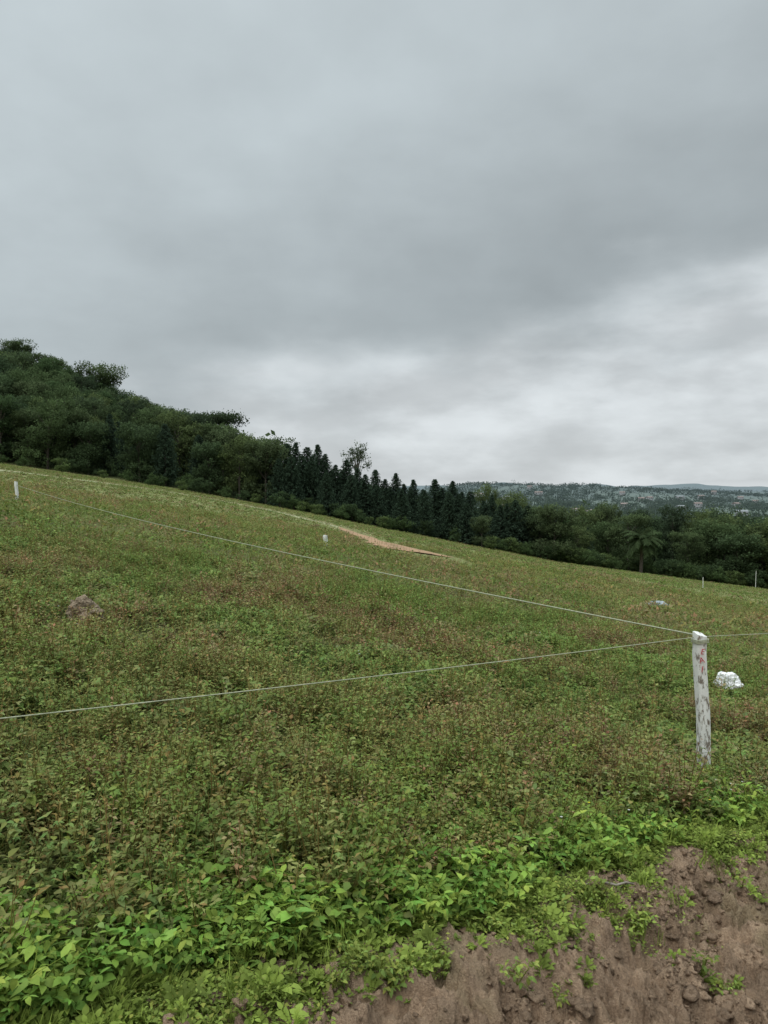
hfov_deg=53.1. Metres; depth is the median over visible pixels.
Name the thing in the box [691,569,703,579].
shrub
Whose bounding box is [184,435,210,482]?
conifer tree
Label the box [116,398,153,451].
broadleaf tree
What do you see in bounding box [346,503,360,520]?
shrub
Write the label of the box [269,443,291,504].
conifer tree
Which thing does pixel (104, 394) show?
broadleaf tree
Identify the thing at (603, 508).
broadleaf tree
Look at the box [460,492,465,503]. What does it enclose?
conifer tree
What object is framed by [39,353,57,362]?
broadleaf tree
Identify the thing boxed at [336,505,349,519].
shrub
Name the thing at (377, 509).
conifer tree
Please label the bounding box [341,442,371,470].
eucalyptus tree
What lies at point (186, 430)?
broadleaf tree
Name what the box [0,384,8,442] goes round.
broadleaf tree
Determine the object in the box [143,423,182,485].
conifer tree
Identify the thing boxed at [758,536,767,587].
broadleaf tree
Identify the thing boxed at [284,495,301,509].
shrub
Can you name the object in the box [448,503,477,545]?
conifer tree
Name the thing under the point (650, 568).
shrub
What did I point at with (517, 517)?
conifer tree
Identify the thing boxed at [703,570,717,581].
shrub
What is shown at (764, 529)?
broadleaf tree
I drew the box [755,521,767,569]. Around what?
broadleaf tree
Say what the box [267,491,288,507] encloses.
shrub
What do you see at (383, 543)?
dirt track
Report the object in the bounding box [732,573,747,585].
shrub
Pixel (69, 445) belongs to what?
conifer tree
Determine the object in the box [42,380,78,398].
broadleaf tree
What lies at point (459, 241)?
sky
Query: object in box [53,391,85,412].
broadleaf tree
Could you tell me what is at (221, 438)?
broadleaf tree
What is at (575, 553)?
shrub
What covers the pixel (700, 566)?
shrub
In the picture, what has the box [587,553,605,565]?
shrub
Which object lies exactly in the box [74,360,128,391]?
broadleaf tree
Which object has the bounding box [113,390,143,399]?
broadleaf tree
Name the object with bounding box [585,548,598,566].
shrub
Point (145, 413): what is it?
broadleaf tree
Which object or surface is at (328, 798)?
wildflowers
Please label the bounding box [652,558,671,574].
shrub
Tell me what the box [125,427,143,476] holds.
conifer tree
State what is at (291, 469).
conifer tree
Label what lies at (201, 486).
shrub
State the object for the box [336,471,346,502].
conifer tree
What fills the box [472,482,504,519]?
broadleaf tree
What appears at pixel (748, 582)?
shrub
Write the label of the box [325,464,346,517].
conifer tree
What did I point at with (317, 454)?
conifer tree
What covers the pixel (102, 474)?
shrub
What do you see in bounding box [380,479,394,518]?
conifer tree
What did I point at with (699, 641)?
fence post
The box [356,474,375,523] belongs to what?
conifer tree
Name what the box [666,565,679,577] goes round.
shrub
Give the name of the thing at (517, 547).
shrub
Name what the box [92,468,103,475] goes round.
shrub
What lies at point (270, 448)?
broadleaf tree
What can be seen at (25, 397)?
broadleaf tree
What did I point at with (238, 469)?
broadleaf tree
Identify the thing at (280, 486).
conifer tree
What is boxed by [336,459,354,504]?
conifer tree
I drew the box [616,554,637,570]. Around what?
shrub
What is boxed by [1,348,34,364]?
broadleaf tree
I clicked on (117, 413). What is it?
broadleaf tree
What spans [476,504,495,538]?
conifer tree
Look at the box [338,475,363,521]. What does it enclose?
conifer tree
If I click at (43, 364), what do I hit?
broadleaf tree
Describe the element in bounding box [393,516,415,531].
shrub
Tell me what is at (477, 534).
conifer tree
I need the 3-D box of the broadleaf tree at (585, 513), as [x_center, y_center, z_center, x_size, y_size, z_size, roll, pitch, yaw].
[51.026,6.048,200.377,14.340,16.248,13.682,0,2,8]
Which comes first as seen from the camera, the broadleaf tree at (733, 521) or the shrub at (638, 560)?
the shrub at (638, 560)
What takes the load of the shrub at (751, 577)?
on the ground
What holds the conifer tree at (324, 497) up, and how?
on the ground
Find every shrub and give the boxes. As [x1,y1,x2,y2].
[0,455,10,462]
[17,455,28,465]
[50,458,70,471]
[67,459,85,472]
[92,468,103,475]
[97,470,108,477]
[117,469,132,481]
[143,472,158,484]
[154,474,168,486]
[175,480,188,490]
[177,473,194,490]
[186,482,195,490]
[193,478,215,492]
[217,485,232,497]
[236,490,249,500]
[250,493,262,502]
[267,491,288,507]
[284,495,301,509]
[295,501,309,511]
[303,497,321,511]
[307,504,320,514]
[315,504,324,514]
[329,503,343,518]
[332,503,356,518]
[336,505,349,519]
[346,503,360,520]
[357,513,369,523]
[363,516,373,524]
[376,516,389,528]
[383,515,395,529]
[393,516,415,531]
[412,519,434,534]
[448,534,459,541]
[449,524,462,542]
[483,536,499,548]
[497,539,508,550]
[501,536,517,551]
[509,541,522,553]
[518,542,533,555]
[519,541,536,555]
[536,545,556,559]
[551,544,566,561]
[554,546,573,562]
[566,546,586,563]
[571,547,590,563]
[579,549,597,566]
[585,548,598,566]
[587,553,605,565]
[597,553,614,567]
[604,555,622,568]
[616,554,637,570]
[635,559,655,571]
[643,557,657,574]
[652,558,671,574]
[655,559,684,575]
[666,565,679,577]
[676,563,699,579]
[679,565,700,577]
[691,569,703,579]
[694,565,707,579]
[702,564,723,581]
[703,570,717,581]
[711,566,729,582]
[723,570,741,583]
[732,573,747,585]
[738,573,758,586]
[742,571,763,586]
[755,574,767,588]
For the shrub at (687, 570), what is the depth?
141.25 m
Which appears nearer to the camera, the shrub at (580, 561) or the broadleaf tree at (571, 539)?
the shrub at (580, 561)
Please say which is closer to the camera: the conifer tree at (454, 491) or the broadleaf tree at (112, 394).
the conifer tree at (454, 491)
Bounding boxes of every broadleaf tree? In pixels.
[0,337,38,356]
[0,340,23,356]
[0,350,38,378]
[0,355,26,374]
[0,367,44,396]
[0,372,16,398]
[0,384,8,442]
[0,392,33,457]
[0,394,21,459]
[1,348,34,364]
[1,353,21,368]
[2,407,50,460]
[3,393,48,440]
[8,379,50,408]
[8,395,89,468]
[15,395,61,457]
[22,366,79,405]
[23,383,94,441]
[29,351,43,361]
[31,356,66,382]
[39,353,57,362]
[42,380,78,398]
[49,407,95,461]
[51,357,69,370]
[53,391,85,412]
[56,365,78,374]
[56,372,80,400]
[61,420,116,474]
[68,373,98,395]
[70,395,103,420]
[70,396,114,459]
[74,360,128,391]
[76,415,116,468]
[77,386,90,395]
[83,392,112,417]
[85,387,118,408]
[90,383,120,394]
[96,390,122,415]
[98,410,120,437]
[103,403,132,437]
[106,409,146,425]
[109,422,169,485]
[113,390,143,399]
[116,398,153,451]
[117,394,149,408]
[120,406,173,465]
[141,404,185,458]
[141,437,182,481]
[143,426,183,463]
[150,409,204,478]
[170,408,215,471]
[171,411,206,477]
[186,440,232,493]
[192,408,249,430]
[195,421,239,486]
[200,427,246,486]
[211,431,264,498]
[239,435,299,457]
[242,436,289,504]
[469,515,492,546]
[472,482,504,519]
[492,489,532,521]
[520,505,552,557]
[532,502,578,560]
[550,520,573,559]
[563,505,607,551]
[564,518,580,546]
[564,525,595,550]
[571,514,596,549]
[583,511,614,529]
[586,521,630,568]
[595,501,624,555]
[602,513,656,570]
[622,508,656,570]
[634,515,671,573]
[644,530,668,571]
[652,520,674,574]
[655,503,693,565]
[663,520,693,565]
[667,531,706,577]
[680,506,731,565]
[680,514,743,566]
[686,520,755,583]
[690,509,710,521]
[692,504,767,558]
[696,513,749,566]
[708,529,767,587]
[735,516,767,587]
[741,518,767,587]
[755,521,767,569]
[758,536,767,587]
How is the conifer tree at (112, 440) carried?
on the ground
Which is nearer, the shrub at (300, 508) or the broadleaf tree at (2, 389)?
the shrub at (300, 508)
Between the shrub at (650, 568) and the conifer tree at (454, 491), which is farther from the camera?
the conifer tree at (454, 491)
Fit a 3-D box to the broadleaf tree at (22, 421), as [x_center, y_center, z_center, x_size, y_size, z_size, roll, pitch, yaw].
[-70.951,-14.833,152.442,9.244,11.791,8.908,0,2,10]
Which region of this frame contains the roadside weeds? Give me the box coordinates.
[0,699,767,1023]
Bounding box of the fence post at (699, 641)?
[691,631,710,768]
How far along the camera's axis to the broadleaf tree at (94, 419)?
157.97 m
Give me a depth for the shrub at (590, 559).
141.60 m
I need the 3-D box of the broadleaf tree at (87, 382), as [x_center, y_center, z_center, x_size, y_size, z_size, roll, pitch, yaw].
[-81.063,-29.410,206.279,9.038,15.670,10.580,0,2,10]
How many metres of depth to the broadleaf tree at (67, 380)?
208.87 m
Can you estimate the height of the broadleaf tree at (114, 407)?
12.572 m
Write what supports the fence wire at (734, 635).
attached to the fence post at (699, 641)
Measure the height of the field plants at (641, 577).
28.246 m
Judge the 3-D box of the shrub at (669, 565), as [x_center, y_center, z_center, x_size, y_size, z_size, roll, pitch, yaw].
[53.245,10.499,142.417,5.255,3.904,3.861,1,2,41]
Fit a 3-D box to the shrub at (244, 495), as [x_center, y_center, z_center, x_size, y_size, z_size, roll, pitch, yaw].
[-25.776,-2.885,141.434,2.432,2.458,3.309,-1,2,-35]
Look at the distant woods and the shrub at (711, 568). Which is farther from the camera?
the distant woods
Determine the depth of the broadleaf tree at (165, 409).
171.53 m
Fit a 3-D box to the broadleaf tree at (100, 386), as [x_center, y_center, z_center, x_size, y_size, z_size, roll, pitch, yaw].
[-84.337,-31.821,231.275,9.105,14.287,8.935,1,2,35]
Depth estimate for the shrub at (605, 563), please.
144.00 m
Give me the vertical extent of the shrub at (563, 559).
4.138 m
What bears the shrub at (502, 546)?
on the ground
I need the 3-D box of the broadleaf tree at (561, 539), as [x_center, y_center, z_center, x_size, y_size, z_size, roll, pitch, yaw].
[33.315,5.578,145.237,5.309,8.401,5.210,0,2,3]
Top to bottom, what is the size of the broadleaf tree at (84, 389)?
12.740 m
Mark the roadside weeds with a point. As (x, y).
(118, 983)
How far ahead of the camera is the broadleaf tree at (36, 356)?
248.18 m
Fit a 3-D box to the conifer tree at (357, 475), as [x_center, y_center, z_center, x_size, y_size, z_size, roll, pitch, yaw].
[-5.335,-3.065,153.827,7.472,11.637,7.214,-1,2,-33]
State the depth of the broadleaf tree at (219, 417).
184.88 m
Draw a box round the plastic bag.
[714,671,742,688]
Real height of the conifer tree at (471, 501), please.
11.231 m
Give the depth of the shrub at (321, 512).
143.71 m
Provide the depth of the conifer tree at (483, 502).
155.32 m
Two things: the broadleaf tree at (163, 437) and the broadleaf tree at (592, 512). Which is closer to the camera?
the broadleaf tree at (163, 437)
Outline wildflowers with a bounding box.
[0,480,767,912]
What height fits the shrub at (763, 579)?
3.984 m
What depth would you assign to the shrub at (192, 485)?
143.86 m
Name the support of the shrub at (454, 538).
on the ground
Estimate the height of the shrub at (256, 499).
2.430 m
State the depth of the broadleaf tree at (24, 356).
191.17 m
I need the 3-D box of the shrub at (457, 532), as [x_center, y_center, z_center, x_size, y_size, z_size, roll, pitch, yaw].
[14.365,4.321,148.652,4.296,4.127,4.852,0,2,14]
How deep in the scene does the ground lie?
3.08 m
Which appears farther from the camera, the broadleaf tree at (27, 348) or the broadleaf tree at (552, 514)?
the broadleaf tree at (27, 348)
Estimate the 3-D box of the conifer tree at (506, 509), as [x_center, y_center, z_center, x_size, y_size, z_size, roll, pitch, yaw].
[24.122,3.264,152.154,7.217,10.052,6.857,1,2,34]
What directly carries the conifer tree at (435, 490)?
on the ground
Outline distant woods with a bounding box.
[212,413,767,572]
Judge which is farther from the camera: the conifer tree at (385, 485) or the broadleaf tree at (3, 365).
the broadleaf tree at (3, 365)
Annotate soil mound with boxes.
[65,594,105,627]
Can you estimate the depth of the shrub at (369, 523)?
146.38 m
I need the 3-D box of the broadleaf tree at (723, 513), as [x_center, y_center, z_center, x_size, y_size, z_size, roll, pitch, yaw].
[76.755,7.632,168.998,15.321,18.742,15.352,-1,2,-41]
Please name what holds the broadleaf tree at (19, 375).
on the ground
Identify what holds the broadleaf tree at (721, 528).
on the ground
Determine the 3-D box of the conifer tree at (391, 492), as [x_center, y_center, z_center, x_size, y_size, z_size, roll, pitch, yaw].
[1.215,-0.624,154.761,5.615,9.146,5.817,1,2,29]
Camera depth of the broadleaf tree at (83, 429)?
150.16 m
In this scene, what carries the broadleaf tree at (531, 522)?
on the ground
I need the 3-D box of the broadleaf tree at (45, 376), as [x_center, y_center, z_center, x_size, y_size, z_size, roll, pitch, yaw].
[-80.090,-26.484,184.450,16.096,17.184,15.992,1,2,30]
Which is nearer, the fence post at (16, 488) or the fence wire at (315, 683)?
the fence wire at (315, 683)
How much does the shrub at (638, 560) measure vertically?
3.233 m
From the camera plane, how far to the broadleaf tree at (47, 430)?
149.28 m
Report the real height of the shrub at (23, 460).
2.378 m
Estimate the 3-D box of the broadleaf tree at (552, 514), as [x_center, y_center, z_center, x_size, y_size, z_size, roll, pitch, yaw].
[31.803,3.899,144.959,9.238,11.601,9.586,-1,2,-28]
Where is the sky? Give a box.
[0,0,767,486]
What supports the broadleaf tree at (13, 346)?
on the ground
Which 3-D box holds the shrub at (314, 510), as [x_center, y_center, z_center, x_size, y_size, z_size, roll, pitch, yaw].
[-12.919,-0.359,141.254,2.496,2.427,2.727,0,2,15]
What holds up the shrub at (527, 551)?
on the ground
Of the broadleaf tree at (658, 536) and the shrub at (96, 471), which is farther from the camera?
the broadleaf tree at (658, 536)
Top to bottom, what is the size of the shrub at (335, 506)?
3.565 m
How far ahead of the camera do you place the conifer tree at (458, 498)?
151.49 m
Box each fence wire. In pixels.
[0,637,693,718]
[17,485,692,634]
[707,633,767,636]
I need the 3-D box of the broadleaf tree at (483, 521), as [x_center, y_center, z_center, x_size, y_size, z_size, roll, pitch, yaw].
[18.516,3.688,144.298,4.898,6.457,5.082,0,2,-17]
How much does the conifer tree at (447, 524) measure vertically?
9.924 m
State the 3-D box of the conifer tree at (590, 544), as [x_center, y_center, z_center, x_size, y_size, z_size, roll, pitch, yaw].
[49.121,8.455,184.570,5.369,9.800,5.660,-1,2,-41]
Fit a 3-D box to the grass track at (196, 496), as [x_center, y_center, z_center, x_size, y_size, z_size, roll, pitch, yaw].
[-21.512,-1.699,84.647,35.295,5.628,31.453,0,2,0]
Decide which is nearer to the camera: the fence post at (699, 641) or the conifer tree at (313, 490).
the fence post at (699, 641)
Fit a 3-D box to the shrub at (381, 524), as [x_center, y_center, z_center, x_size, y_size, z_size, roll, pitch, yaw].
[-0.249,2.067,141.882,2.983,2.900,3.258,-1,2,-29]
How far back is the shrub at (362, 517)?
143.62 m
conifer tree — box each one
[61,422,78,458]
[91,414,127,474]
[111,421,126,465]
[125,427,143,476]
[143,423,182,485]
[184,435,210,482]
[234,452,254,498]
[249,454,272,504]
[260,458,293,506]
[263,451,280,506]
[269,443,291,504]
[280,456,306,512]
[284,442,305,508]
[293,455,310,510]
[295,456,324,512]
[301,447,314,495]
[306,454,337,515]
[309,444,324,498]
[313,472,338,515]
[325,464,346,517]
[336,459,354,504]
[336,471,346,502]
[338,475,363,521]
[347,468,367,519]
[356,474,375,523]
[363,470,387,526]
[367,485,388,526]
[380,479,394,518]
[382,486,396,528]
[383,473,402,524]
[388,490,416,530]
[395,484,413,530]
[399,490,418,531]
[406,479,421,532]
[411,490,438,536]
[413,489,435,534]
[427,479,444,536]
[430,493,444,537]
[431,488,446,536]
[435,481,469,541]
[435,492,460,540]
[442,494,474,540]
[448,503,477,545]
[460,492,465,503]
[461,491,485,544]
[474,501,491,544]
[474,525,485,546]
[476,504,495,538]
[484,505,516,549]
[488,495,502,538]
[495,503,522,548]
[506,500,533,544]
[518,506,537,553]
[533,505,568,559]
[581,528,595,562]
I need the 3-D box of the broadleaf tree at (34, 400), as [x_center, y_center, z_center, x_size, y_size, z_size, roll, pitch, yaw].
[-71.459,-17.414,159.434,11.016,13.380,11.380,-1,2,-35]
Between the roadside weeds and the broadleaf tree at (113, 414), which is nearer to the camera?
the roadside weeds
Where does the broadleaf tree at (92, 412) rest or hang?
on the ground
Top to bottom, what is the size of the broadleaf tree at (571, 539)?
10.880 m
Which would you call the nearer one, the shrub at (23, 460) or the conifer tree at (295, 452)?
the shrub at (23, 460)
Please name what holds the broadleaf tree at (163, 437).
on the ground
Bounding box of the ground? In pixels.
[0,436,767,1023]
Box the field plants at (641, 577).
[0,462,767,605]
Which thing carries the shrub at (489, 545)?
on the ground
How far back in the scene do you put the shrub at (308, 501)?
148.00 m
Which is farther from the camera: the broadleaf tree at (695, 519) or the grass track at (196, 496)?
the broadleaf tree at (695, 519)
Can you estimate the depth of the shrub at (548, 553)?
142.01 m
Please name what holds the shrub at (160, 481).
on the ground
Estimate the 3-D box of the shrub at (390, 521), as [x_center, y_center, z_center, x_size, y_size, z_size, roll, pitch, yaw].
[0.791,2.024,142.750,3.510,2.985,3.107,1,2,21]
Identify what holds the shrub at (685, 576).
on the ground
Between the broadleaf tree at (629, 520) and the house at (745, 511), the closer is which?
the broadleaf tree at (629, 520)
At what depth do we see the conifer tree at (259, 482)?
153.36 m
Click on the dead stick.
(621, 883)
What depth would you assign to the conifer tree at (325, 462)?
152.90 m
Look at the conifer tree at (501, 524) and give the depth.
150.10 m
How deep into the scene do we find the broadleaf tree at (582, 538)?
148.96 m
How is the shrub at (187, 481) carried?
on the ground
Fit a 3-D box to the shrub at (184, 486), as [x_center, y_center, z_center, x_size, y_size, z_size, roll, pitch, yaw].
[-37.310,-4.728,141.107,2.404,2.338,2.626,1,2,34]
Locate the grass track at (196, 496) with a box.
[0,470,337,526]
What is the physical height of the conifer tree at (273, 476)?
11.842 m
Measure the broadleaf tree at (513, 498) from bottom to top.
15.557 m
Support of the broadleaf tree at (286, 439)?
on the ground
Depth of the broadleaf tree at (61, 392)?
168.20 m
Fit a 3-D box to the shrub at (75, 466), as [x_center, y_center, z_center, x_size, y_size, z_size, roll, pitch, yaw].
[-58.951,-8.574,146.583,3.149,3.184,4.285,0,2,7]
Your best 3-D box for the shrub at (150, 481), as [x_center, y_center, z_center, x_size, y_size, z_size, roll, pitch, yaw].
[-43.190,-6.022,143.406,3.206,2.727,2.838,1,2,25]
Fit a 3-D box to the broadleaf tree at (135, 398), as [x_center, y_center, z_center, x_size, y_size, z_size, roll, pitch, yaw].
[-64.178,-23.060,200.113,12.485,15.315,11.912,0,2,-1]
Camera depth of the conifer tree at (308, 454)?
154.70 m
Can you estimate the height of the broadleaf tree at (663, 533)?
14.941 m
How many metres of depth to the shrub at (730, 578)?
142.45 m
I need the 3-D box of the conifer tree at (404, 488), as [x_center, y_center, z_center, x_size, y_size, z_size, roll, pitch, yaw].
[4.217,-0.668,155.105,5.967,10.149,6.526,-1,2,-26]
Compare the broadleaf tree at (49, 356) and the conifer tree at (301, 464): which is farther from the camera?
the broadleaf tree at (49, 356)
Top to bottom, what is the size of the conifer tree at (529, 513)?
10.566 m
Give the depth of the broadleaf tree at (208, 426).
162.13 m
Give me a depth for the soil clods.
3.11 m
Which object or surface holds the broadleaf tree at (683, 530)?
on the ground
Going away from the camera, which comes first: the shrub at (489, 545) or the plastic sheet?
the plastic sheet
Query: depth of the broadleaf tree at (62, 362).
231.26 m
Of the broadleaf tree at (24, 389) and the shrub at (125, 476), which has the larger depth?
the broadleaf tree at (24, 389)
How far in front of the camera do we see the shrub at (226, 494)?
142.36 m
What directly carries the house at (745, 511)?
on the ground
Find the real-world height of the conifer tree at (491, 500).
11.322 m
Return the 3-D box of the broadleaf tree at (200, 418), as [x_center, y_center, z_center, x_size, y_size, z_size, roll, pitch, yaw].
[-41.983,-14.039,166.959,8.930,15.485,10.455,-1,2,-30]
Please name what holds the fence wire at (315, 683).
attached to the fence post at (699, 641)
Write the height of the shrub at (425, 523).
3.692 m
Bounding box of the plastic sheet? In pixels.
[645,601,667,605]
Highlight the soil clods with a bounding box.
[108,821,767,1023]
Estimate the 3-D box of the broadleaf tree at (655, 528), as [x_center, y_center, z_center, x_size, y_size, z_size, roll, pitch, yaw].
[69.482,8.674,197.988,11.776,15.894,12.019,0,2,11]
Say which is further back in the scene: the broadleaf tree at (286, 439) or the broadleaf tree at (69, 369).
the broadleaf tree at (69, 369)
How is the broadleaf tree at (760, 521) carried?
on the ground
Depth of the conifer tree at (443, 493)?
155.34 m
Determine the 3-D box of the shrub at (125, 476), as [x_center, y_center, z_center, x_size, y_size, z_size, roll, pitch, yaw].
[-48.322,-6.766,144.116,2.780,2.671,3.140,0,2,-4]
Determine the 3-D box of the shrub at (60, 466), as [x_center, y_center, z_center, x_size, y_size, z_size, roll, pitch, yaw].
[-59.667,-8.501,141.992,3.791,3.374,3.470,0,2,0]
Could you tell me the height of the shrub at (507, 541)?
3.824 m
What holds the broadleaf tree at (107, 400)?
on the ground
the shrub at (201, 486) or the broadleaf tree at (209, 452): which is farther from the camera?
the broadleaf tree at (209, 452)
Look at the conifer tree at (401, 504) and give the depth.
147.24 m
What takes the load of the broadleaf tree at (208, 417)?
on the ground
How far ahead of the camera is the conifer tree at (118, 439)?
161.92 m
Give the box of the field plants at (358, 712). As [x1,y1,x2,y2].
[0,478,767,987]
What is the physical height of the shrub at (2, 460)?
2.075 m
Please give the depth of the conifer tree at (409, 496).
152.89 m
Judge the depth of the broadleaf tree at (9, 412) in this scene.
154.19 m
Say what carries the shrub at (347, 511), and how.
on the ground
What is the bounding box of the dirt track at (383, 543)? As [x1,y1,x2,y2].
[340,527,449,556]
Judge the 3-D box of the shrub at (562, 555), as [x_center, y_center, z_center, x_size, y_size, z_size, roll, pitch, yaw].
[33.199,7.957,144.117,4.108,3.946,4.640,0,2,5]
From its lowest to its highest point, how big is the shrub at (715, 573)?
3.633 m
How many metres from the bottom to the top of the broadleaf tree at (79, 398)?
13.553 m
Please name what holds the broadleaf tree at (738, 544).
on the ground
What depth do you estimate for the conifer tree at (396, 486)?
155.30 m
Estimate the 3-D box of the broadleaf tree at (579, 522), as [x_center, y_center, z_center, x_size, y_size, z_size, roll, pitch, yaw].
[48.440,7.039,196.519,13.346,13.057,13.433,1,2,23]
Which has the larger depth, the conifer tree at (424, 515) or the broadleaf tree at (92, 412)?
the broadleaf tree at (92, 412)
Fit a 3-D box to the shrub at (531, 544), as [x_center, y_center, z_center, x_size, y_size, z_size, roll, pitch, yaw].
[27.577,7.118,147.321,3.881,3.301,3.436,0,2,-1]
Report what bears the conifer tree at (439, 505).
on the ground
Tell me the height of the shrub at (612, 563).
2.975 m
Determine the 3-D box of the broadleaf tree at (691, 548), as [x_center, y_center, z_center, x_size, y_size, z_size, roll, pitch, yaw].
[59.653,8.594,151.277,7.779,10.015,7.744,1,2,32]
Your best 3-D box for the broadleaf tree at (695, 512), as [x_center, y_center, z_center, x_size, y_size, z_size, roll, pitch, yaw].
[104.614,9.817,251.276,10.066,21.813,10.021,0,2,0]
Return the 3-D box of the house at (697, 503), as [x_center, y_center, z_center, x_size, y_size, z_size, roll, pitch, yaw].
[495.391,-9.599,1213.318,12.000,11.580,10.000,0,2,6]
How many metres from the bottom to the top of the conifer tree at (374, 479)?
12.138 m
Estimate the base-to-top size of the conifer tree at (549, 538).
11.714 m
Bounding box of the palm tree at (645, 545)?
[622,530,664,572]
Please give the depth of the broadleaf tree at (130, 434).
149.88 m
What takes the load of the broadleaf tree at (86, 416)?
on the ground
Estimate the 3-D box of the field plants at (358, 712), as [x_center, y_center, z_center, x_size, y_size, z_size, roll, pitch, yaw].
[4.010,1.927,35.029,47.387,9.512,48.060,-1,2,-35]
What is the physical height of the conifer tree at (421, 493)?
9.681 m
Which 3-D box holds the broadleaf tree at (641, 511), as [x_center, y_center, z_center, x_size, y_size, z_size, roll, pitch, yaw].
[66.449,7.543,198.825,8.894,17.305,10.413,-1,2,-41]
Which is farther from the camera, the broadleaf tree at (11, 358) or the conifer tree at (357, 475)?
the broadleaf tree at (11, 358)
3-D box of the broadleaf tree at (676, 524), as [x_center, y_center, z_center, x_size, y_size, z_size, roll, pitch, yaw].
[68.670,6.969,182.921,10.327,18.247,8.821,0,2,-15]
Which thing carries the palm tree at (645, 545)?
on the ground
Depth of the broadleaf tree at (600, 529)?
156.82 m
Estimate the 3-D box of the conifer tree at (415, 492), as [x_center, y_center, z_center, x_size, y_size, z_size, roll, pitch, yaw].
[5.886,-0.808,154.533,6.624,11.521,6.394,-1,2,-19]
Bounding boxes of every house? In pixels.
[693,502,702,507]
[735,510,747,516]
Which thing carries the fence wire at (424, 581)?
attached to the fence post at (16, 488)
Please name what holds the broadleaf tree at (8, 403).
on the ground
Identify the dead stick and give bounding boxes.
[586,881,633,885]
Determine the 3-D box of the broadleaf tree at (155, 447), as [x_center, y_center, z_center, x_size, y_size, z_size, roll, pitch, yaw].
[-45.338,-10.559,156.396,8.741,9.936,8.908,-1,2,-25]
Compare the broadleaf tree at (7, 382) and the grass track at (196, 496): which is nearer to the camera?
the grass track at (196, 496)
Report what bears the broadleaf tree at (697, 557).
on the ground
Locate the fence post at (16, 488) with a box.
[14,481,18,498]

